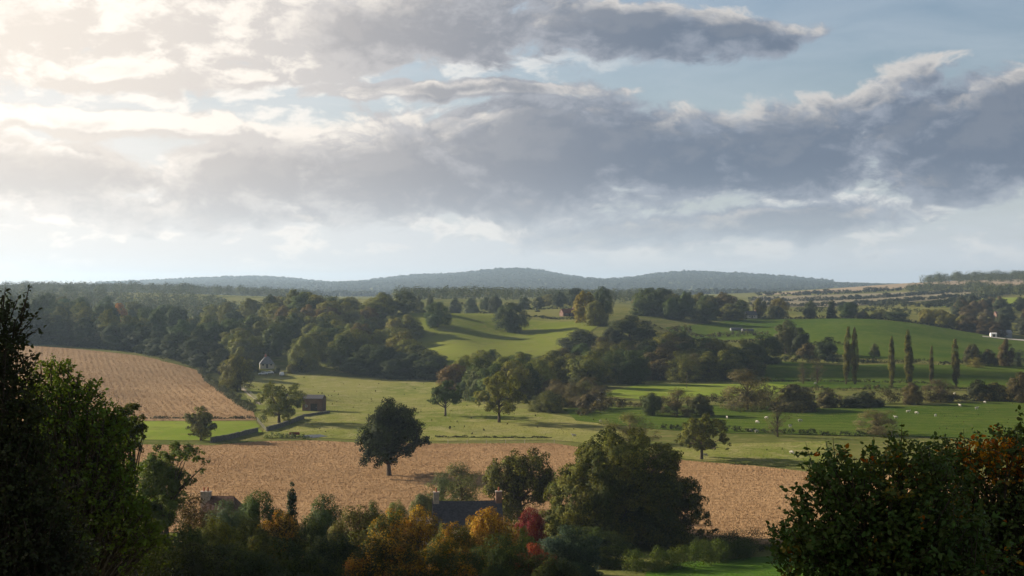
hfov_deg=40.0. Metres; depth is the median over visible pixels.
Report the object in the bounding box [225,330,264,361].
tree
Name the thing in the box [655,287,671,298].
tree
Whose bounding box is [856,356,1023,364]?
hedge
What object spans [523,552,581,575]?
garden shrub
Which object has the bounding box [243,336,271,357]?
tree
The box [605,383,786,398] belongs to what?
pasture
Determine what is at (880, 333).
pasture
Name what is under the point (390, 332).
tree
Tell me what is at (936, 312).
tree
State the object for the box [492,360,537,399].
tree
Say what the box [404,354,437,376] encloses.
tree
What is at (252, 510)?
garden shrub
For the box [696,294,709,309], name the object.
tree
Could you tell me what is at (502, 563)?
garden shrub
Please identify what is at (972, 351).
tree
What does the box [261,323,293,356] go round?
tree
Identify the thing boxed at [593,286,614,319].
tree
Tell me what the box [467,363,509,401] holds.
tree
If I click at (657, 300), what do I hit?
tree
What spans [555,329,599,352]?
tree
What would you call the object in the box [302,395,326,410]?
barn
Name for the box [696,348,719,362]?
tree
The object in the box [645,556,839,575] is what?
cottage lawn
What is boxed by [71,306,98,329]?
tree
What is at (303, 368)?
bush
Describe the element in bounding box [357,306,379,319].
tree
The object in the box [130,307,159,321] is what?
tree
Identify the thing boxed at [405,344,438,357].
tree
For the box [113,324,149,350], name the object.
tree
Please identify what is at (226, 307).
tree
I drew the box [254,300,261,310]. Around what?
tree
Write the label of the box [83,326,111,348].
tree
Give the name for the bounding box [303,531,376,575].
garden shrub
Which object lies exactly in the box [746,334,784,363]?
tree
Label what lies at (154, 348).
tree
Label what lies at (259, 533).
garden shrub
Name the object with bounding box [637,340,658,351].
tree
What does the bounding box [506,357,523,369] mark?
tree
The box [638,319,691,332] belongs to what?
hedge
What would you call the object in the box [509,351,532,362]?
tree
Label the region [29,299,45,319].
tree
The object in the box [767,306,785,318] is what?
tree
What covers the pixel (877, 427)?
bush
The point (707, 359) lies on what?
tree
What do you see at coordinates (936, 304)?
hedge
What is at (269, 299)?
tree
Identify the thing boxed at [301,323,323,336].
tree
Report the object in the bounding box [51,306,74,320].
tree
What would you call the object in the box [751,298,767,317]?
tree
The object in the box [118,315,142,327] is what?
tree
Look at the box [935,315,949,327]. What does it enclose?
tree
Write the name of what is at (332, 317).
tree
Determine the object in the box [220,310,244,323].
tree
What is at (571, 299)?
tree
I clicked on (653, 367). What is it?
tree
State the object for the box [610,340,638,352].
tree
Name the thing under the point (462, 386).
tree
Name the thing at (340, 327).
tree
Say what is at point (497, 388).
tree
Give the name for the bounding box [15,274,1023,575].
ground
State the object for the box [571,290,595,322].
tree
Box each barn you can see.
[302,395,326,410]
[1001,330,1011,337]
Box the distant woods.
[0,270,1023,320]
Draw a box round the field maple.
[16,353,177,575]
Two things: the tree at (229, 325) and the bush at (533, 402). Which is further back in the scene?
the tree at (229, 325)
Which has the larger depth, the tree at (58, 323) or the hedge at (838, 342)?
the hedge at (838, 342)
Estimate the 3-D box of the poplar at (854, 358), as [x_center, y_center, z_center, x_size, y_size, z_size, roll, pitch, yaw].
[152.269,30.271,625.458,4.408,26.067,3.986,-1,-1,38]
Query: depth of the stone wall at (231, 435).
401.24 m
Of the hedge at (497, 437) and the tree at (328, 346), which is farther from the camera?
the tree at (328, 346)
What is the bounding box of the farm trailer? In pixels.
[289,432,300,435]
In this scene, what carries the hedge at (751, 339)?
on the ground at (621, 310)
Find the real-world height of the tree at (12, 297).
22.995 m
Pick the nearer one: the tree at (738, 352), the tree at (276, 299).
the tree at (738, 352)
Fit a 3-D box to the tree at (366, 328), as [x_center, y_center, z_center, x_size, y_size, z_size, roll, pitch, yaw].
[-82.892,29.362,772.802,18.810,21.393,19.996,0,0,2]
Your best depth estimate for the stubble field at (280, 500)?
319.55 m
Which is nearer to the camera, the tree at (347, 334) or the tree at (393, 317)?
the tree at (347, 334)
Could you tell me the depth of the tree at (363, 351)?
704.90 m
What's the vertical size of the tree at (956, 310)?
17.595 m
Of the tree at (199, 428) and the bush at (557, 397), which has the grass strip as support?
the tree at (199, 428)
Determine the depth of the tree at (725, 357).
664.74 m
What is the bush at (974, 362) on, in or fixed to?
on the valley pasture at (877, 373)
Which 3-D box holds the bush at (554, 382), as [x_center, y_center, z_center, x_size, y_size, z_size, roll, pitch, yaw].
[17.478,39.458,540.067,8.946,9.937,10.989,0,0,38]
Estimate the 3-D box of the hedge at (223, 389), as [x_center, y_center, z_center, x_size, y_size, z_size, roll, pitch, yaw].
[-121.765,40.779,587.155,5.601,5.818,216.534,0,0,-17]
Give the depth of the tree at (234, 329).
770.59 m
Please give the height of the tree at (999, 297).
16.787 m
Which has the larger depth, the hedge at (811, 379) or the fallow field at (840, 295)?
the fallow field at (840, 295)
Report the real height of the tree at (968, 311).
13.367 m
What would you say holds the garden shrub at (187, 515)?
on the ground at (621, 310)
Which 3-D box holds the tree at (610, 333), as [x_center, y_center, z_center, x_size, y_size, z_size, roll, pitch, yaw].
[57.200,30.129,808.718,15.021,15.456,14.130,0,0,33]
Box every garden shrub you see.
[131,530,185,575]
[147,541,238,575]
[163,522,213,575]
[170,490,217,543]
[179,515,245,571]
[202,498,251,543]
[224,517,289,572]
[233,488,290,543]
[248,509,307,558]
[286,517,343,573]
[302,493,347,560]
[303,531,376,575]
[327,504,393,561]
[342,537,440,575]
[360,508,429,575]
[363,500,384,537]
[387,499,410,529]
[394,504,451,575]
[398,536,487,575]
[408,491,432,516]
[426,521,481,572]
[461,514,474,546]
[468,532,534,575]
[469,506,521,568]
[502,525,541,556]
[511,542,556,575]
[513,505,548,545]
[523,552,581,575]
[537,524,603,575]
[560,526,641,569]
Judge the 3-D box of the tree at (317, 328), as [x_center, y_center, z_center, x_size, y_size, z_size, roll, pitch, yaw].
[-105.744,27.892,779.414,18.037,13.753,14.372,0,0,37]
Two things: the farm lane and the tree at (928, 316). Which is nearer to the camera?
the farm lane
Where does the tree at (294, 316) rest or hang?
on the ground at (621, 310)
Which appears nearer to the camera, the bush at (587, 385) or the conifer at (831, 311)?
the bush at (587, 385)
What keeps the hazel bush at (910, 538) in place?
on the ground at (621, 310)
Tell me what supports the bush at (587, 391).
on the ground at (621, 310)
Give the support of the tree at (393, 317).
on the hill pasture at (465, 334)
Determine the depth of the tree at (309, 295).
937.49 m
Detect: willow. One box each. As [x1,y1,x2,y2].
[424,471,459,511]
[443,460,481,500]
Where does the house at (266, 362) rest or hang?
on the ground at (621, 310)
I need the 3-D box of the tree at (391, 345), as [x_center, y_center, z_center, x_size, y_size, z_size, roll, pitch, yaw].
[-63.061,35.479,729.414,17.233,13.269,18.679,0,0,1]
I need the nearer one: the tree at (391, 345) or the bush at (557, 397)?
the bush at (557, 397)
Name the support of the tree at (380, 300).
on the ground at (621, 310)
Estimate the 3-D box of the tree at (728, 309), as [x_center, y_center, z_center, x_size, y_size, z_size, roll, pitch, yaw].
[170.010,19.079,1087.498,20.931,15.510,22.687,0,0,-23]
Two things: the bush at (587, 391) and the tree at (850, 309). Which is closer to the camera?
the bush at (587, 391)
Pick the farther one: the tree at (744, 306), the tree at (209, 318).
the tree at (744, 306)
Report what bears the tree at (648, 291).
on the ground at (621, 310)
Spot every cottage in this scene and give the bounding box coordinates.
[200,487,244,537]
[410,487,502,544]
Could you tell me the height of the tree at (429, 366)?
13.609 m
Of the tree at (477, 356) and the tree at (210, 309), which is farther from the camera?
the tree at (210, 309)
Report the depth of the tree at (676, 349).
710.32 m
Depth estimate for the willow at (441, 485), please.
269.65 m
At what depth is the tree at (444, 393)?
467.09 m
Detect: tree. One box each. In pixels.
[0,285,111,575]
[0,294,18,314]
[0,308,22,339]
[9,317,37,344]
[17,301,36,315]
[21,314,55,344]
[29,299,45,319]
[30,295,51,312]
[37,293,59,308]
[42,303,68,321]
[42,314,68,344]
[48,306,67,322]
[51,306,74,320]
[67,317,99,347]
[68,309,97,321]
[69,298,90,313]
[69,302,93,320]
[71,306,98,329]
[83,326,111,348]
[87,402,148,575]
[90,304,123,323]
[94,317,113,338]
[96,296,114,306]
[97,322,130,349]
[98,309,118,327]
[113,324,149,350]
[115,303,127,319]
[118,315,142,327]
[126,301,143,313]
[127,322,149,338]
[127,326,160,353]
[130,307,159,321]
[136,310,154,322]
[136,441,210,533]
[142,331,176,355]
[145,308,169,337]
[158,304,175,320]
[159,332,191,360]
[166,305,189,323]
[166,309,183,331]
[166,319,193,345]
[175,337,207,365]
[183,406,216,440]
[186,341,227,367]
[189,316,201,326]
[190,328,212,345]
[198,313,219,325]
[199,304,221,322]
[203,321,226,342]
[205,348,231,375]
[216,302,238,323]
[218,301,240,313]
[218,333,242,355]
[218,353,255,391]
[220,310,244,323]
[220,327,252,348]
[221,318,254,336]
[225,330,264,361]
[236,298,260,319]
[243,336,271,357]
[244,315,262,335]
[250,320,272,341]
[252,381,306,422]
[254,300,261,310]
[255,295,277,316]
[258,303,273,318]
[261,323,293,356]
[263,295,285,306]
[263,302,280,323]
[273,305,293,324]
[274,315,302,346]
[280,289,299,306]
[282,312,305,337]
[285,333,327,356]
[287,292,316,310]
[287,308,305,320]
[287,335,326,371]
[293,300,318,313]
[300,304,315,319]
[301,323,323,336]
[302,316,316,328]
[305,326,327,334]
[305,331,330,361]
[306,294,327,304]
[306,322,339,334]
[308,294,325,307]
[309,329,337,341]
[313,301,342,315]
[313,306,340,316]
[314,311,344,324]
[323,340,352,359]
[324,335,355,370]
[326,327,344,334]
[327,297,349,308]
[330,319,349,333]
[333,332,361,354]
[334,328,374,352]
[337,325,346,331]
[338,297,364,314]
[338,301,356,323]
[339,323,353,332]
[339,352,374,375]
[340,310,366,324]
[348,347,379,371]
[350,322,376,345]
[351,347,394,376]
[354,397,431,475]
[357,302,384,319]
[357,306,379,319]
[358,317,386,329]
[362,297,374,304]
[365,345,396,369]
[369,329,391,347]
[370,292,393,310]
[370,295,399,317]
[378,358,410,379]
[379,315,395,328]
[382,317,403,332]
[382,326,402,336]
[385,331,415,344]
[385,344,403,351]
[389,290,419,314]
[390,328,418,340]
[393,339,426,352]
[393,355,426,379]
[397,314,425,338]
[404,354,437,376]
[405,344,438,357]
[412,350,447,377]
[413,295,426,312]
[413,355,445,380]
[423,301,451,329]
[426,294,433,312]
[427,380,462,415]
[435,363,468,396]
[448,298,462,312]
[452,354,482,374]
[455,365,476,397]
[461,298,479,312]
[461,356,497,400]
[462,349,495,361]
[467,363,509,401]
[469,354,492,368]
[473,371,530,422]
[479,297,491,310]
[480,447,557,526]
[487,295,503,312]
[487,349,501,363]
[491,302,531,332]
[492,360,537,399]
[493,356,509,367]
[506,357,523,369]
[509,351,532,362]
[510,352,526,367]
[514,363,540,396]
[518,297,533,309]
[527,358,557,389]
[531,297,546,307]
[534,354,572,386]
[538,425,719,552]
[541,350,563,368]
[542,294,555,305]
[550,292,567,306]
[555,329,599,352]
[555,348,581,356]
[557,353,583,377]
[565,288,586,305]
[565,350,611,388]
[569,342,594,358]
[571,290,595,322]
[584,300,609,325]
[591,336,617,350]
[591,347,620,371]
[591,357,617,383]
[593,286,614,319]
[595,340,614,353]
[597,412,661,444]
[600,315,659,346]
[601,349,636,383]
[602,328,622,346]
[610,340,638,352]
[610,348,627,373]
[617,350,651,384]
[628,298,652,315]
[632,288,653,307]
[633,346,655,357]
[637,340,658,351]
[638,353,673,379]
[640,392,664,415]
[641,291,663,315]
[643,347,680,380]
[652,331,687,344]
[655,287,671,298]
[655,338,685,350]
[657,340,679,355]
[659,387,696,416]
[661,297,686,318]
[661,298,680,319]
[664,294,686,305]
[665,352,703,382]
[669,348,680,356]
[671,335,694,349]
[671,350,694,372]
[673,354,707,378]
[673,413,730,458]
[674,330,689,342]
[674,352,715,379]
[677,342,698,352]
[679,291,696,316]
[683,393,714,415]
[689,337,715,349]
[690,300,719,323]
[690,351,728,381]
[692,292,704,305]
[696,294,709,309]
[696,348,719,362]
[698,342,727,369]
[700,337,728,348]
[701,296,720,314]
[706,349,747,380]
[710,341,733,353]
[715,292,731,300]
[715,297,739,316]
[718,367,779,411]
[719,303,747,319]
[723,347,749,373]
[727,337,762,356]
[735,299,749,314]
[735,349,767,375]
[742,341,767,372]
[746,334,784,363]
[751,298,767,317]
[763,404,792,436]
[767,298,791,318]
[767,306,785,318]
[773,320,799,354]
[789,327,811,355]
[797,363,810,383]
[802,300,820,318]
[808,358,827,382]
[813,337,837,360]
[837,302,858,317]
[855,311,868,317]
[868,343,880,356]
[869,309,889,317]
[883,310,910,321]
[901,382,924,404]
[919,309,935,323]
[929,309,941,316]
[932,314,940,324]
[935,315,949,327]
[945,313,955,326]
[948,300,965,316]
[953,299,971,308]
[954,315,968,327]
[954,318,976,331]
[959,305,977,317]
[962,343,981,364]
[963,316,979,322]
[966,295,978,303]
[967,320,984,332]
[969,300,982,314]
[974,321,991,334]
[977,309,995,322]
[978,299,989,311]
[980,349,998,365]
[984,298,994,311]
[987,324,1007,337]
[991,296,1006,310]
[992,299,1012,310]
[996,307,1018,322]
[996,314,1012,331]
[996,339,1015,366]
[1005,371,1023,402]
[1012,297,1023,310]
[1016,321,1023,334]
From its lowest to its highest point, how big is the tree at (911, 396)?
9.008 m
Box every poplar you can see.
[842,326,850,383]
[849,327,859,383]
[887,336,895,385]
[903,330,913,382]
[929,346,933,384]
[951,338,960,386]
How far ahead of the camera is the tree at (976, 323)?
1080.18 m
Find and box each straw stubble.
[8,346,253,420]
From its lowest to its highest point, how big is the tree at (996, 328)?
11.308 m
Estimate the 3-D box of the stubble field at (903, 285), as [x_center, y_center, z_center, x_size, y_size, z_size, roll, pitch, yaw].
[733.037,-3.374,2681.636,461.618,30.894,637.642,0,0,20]
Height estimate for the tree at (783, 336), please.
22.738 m
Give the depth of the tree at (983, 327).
1063.75 m
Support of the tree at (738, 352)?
on the ground at (621, 310)
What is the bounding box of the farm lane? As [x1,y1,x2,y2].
[982,336,1023,340]
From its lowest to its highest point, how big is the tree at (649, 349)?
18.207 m
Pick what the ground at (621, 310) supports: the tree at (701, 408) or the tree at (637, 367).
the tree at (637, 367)
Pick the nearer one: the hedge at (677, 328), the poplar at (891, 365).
the poplar at (891, 365)
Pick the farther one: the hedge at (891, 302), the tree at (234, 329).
the hedge at (891, 302)
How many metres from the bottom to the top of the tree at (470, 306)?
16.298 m
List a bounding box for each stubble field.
[116,440,990,543]
[763,279,1022,294]
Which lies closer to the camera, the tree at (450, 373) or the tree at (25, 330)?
the tree at (450, 373)
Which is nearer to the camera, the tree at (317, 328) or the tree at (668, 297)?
the tree at (317, 328)
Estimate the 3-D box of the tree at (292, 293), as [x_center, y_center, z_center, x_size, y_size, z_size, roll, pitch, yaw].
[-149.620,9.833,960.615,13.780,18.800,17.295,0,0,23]
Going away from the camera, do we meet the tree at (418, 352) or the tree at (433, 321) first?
the tree at (418, 352)
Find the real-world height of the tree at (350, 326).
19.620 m
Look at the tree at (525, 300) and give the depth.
1157.36 m
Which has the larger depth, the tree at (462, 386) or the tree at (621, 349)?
the tree at (621, 349)
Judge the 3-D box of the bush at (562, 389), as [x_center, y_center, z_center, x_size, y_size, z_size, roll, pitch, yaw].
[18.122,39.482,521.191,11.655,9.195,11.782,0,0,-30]
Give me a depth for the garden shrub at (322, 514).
204.75 m
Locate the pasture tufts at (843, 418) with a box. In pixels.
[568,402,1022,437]
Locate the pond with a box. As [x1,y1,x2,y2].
[304,434,324,437]
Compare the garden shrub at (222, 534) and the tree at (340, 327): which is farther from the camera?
the tree at (340, 327)
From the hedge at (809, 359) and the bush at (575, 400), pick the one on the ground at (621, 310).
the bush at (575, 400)
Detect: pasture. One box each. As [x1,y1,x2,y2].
[394,313,599,370]
[564,401,1023,438]
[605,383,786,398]
[666,319,1023,361]
[762,361,1023,388]
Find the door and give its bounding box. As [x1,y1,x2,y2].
[311,404,316,410]
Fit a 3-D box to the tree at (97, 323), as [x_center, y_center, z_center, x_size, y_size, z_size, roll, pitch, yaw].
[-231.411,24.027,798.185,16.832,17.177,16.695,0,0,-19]
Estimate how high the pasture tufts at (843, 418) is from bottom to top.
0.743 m
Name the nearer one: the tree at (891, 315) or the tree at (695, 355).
the tree at (695, 355)
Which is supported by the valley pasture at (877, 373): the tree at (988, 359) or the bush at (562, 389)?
the tree at (988, 359)
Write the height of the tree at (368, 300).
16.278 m
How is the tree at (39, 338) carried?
on the ground at (621, 310)
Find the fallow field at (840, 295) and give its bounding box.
[750,290,1010,306]
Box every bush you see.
[115,536,180,575]
[249,359,259,371]
[273,366,280,372]
[286,364,297,373]
[295,358,308,372]
[526,399,540,411]
[531,390,563,412]
[534,379,554,398]
[538,390,562,411]
[545,378,565,396]
[549,382,573,403]
[550,385,563,405]
[561,396,568,406]
[563,381,584,403]
[565,396,580,407]
[573,380,593,396]
[575,378,597,397]
[576,393,599,408]
[588,385,615,403]
[764,424,1023,575]
[769,384,820,412]
[795,343,818,358]
[815,389,847,408]
[839,391,885,407]
[851,409,902,437]
[911,405,1023,575]
[923,378,958,402]
[963,379,995,400]
[966,357,984,367]
[983,382,1012,401]
[1013,350,1023,365]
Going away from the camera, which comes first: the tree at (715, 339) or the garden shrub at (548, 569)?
the garden shrub at (548, 569)
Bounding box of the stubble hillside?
[9,345,255,420]
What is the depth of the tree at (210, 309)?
1037.29 m
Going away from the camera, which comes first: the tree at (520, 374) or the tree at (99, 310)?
the tree at (520, 374)
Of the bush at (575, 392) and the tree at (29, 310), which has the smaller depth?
the bush at (575, 392)
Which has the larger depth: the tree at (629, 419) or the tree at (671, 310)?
the tree at (671, 310)
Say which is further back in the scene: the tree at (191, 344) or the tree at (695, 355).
the tree at (191, 344)
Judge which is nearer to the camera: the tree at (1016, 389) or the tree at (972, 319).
the tree at (1016, 389)
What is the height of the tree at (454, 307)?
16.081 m
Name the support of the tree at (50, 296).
on the ground at (621, 310)
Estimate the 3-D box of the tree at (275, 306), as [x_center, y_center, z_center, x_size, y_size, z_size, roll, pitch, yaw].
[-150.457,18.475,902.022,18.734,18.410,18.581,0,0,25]
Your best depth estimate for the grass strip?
424.85 m
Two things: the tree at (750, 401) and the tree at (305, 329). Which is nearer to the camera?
the tree at (750, 401)
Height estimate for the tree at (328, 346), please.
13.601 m
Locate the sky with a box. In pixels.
[0,0,1023,284]
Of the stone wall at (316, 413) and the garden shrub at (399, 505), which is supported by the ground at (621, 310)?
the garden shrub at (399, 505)
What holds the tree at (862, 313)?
on the ground at (621, 310)
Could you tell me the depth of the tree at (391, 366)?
688.04 m
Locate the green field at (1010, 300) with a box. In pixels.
[938,297,1023,306]
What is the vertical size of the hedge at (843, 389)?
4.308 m
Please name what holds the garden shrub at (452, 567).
on the ground at (621, 310)
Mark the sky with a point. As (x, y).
(861, 141)
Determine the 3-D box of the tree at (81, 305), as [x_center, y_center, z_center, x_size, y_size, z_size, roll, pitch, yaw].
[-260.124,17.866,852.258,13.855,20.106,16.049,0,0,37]
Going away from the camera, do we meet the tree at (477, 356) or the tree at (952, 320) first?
the tree at (477, 356)
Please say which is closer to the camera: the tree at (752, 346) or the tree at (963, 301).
the tree at (752, 346)
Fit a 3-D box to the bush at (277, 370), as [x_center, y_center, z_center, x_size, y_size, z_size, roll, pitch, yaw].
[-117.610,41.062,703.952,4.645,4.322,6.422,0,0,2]
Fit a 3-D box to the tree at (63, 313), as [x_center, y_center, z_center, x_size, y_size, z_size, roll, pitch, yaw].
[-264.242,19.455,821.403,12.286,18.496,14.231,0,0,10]
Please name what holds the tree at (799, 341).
on the ground at (621, 310)
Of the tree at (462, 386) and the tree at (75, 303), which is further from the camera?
the tree at (75, 303)
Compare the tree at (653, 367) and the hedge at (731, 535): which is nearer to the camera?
the hedge at (731, 535)
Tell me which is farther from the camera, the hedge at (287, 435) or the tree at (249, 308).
the tree at (249, 308)
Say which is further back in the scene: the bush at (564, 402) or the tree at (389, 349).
the tree at (389, 349)
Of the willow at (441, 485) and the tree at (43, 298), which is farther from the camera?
the tree at (43, 298)
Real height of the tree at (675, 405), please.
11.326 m
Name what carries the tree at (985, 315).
on the ground at (621, 310)
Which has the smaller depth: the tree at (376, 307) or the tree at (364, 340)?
the tree at (364, 340)
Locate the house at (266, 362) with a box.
[259,354,274,368]
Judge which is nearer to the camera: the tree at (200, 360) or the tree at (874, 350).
the tree at (200, 360)
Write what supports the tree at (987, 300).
on the ground at (621, 310)
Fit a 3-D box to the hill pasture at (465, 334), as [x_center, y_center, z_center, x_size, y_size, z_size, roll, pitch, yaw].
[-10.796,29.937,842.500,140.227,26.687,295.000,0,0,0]
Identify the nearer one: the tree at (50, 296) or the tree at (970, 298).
the tree at (50, 296)
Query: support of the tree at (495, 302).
on the ground at (621, 310)
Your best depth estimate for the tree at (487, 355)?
670.08 m
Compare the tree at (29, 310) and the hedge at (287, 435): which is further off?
the tree at (29, 310)
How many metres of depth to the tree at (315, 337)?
730.34 m
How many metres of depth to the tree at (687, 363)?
673.99 m
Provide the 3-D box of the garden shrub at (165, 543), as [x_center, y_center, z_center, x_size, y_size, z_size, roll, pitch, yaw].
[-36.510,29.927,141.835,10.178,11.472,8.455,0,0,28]
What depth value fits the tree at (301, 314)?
861.52 m
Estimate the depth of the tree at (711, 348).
708.35 m
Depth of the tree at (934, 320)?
1093.35 m
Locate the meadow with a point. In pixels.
(387, 385)
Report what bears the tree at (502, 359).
on the ground at (621, 310)
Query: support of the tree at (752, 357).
on the ground at (621, 310)
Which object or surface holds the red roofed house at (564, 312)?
on the ground at (621, 310)
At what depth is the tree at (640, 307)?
1058.42 m
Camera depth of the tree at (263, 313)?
908.34 m
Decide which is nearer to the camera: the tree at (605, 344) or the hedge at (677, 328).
the tree at (605, 344)
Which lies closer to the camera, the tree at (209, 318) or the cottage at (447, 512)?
the cottage at (447, 512)
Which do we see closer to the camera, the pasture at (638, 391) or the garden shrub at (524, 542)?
the garden shrub at (524, 542)
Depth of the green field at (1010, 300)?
1625.50 m
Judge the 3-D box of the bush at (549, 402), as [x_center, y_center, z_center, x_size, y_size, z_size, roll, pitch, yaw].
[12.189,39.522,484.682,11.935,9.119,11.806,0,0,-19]
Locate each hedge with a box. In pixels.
[125,415,255,418]
[197,367,256,411]
[264,432,311,439]
[435,435,551,437]
[464,310,544,316]
[525,306,572,309]
[541,316,607,320]
[575,397,641,415]
[621,537,760,572]
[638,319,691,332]
[639,388,1016,406]
[660,424,870,435]
[679,329,768,336]
[695,337,758,342]
[708,527,766,557]
[747,290,1016,306]
[748,285,1018,300]
[754,282,985,295]
[756,542,781,551]
[757,315,958,329]
[765,378,933,383]
[765,384,1002,390]
[779,354,850,363]
[794,305,907,311]
[812,340,843,345]
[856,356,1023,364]
[868,299,956,306]
[903,308,948,314]
[924,302,1014,307]
[927,294,1000,306]
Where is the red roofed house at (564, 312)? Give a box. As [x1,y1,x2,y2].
[559,309,575,315]
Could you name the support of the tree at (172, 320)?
on the ground at (621, 310)
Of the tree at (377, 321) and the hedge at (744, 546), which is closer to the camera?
the hedge at (744, 546)
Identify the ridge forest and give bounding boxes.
[2,267,899,296]
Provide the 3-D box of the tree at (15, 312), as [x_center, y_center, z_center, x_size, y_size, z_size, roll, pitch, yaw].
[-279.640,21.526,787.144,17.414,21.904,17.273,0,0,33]
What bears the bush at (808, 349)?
on the ground at (621, 310)
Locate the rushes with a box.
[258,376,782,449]
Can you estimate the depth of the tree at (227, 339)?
745.59 m
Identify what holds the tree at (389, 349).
on the ground at (621, 310)
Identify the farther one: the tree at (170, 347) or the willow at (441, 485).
the tree at (170, 347)
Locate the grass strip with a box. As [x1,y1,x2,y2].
[133,421,261,440]
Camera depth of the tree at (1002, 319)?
1107.59 m
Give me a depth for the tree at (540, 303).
1177.75 m
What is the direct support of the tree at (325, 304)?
on the ground at (621, 310)
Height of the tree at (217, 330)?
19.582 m
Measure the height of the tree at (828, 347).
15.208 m
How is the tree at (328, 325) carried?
on the ground at (621, 310)
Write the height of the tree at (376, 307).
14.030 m
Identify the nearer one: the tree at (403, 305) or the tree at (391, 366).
the tree at (391, 366)
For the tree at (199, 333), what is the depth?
756.24 m
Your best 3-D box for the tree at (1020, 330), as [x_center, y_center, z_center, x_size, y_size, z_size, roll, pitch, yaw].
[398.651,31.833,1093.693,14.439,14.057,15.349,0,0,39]
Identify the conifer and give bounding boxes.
[286,482,298,538]
[826,300,836,318]
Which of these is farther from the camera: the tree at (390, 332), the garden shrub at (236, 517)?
the tree at (390, 332)
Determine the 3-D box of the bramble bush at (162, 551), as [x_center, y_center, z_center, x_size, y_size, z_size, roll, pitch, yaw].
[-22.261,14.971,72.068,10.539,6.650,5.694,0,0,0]
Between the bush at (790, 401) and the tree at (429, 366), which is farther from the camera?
the tree at (429, 366)
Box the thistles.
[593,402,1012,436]
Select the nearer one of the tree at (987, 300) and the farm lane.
the farm lane
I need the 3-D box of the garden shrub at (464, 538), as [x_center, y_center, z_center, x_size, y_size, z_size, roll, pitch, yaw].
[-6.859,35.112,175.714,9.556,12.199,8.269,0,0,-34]
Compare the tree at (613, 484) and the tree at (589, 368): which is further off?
the tree at (589, 368)
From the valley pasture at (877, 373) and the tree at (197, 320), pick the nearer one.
the valley pasture at (877, 373)
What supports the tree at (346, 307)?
on the ground at (621, 310)
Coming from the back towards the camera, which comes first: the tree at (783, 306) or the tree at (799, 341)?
the tree at (783, 306)
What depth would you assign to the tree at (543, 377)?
579.68 m
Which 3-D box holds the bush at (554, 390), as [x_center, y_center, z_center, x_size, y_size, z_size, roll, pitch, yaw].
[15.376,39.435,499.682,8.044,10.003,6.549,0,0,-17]
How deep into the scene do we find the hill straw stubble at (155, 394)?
601.04 m
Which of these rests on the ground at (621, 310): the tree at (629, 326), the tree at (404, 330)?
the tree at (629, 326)
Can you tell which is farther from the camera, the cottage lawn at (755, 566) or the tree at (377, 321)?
the tree at (377, 321)
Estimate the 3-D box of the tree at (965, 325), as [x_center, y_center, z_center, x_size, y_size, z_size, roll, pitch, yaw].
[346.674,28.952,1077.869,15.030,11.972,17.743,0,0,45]
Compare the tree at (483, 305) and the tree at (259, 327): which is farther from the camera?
the tree at (483, 305)
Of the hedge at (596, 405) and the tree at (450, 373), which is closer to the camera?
the hedge at (596, 405)
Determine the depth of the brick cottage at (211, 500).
230.31 m
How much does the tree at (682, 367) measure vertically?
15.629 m
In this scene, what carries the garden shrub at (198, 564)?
on the ground at (621, 310)
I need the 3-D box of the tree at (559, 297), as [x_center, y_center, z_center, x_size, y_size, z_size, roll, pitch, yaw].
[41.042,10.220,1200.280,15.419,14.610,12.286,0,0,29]
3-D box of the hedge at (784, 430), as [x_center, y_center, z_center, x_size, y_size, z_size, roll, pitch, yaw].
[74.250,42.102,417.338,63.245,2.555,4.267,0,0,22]
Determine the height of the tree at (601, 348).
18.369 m
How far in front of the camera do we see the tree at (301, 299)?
917.99 m
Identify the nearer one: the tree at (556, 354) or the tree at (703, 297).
the tree at (556, 354)
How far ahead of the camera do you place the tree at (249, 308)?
992.88 m
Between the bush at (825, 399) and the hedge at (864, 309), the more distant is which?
the hedge at (864, 309)
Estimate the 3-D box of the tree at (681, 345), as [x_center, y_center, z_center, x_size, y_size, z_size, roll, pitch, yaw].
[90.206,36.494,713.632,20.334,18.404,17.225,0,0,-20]
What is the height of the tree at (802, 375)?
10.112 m
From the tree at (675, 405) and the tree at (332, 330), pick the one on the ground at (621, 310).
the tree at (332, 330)
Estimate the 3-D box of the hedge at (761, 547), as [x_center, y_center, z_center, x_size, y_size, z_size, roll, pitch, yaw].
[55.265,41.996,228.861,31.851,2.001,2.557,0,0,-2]
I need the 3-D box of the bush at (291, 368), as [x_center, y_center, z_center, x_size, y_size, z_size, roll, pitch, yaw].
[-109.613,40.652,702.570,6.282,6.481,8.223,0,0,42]
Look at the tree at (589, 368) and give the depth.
600.90 m
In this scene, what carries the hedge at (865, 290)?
on the ground at (621, 310)
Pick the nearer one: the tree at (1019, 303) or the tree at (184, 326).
the tree at (184, 326)
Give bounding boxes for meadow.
[243,376,828,468]
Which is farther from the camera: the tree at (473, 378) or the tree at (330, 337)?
the tree at (330, 337)
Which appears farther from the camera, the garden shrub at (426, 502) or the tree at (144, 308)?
the tree at (144, 308)
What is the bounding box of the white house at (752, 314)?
[744,310,757,318]
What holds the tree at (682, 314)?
on the ground at (621, 310)
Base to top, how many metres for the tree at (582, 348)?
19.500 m
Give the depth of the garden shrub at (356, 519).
191.34 m
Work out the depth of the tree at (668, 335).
773.05 m
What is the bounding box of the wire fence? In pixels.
[448,440,505,443]
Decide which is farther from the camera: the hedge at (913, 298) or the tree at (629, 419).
the hedge at (913, 298)
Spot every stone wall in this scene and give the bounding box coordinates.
[210,427,257,442]
[266,414,303,430]
[304,411,329,416]
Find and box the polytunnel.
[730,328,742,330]

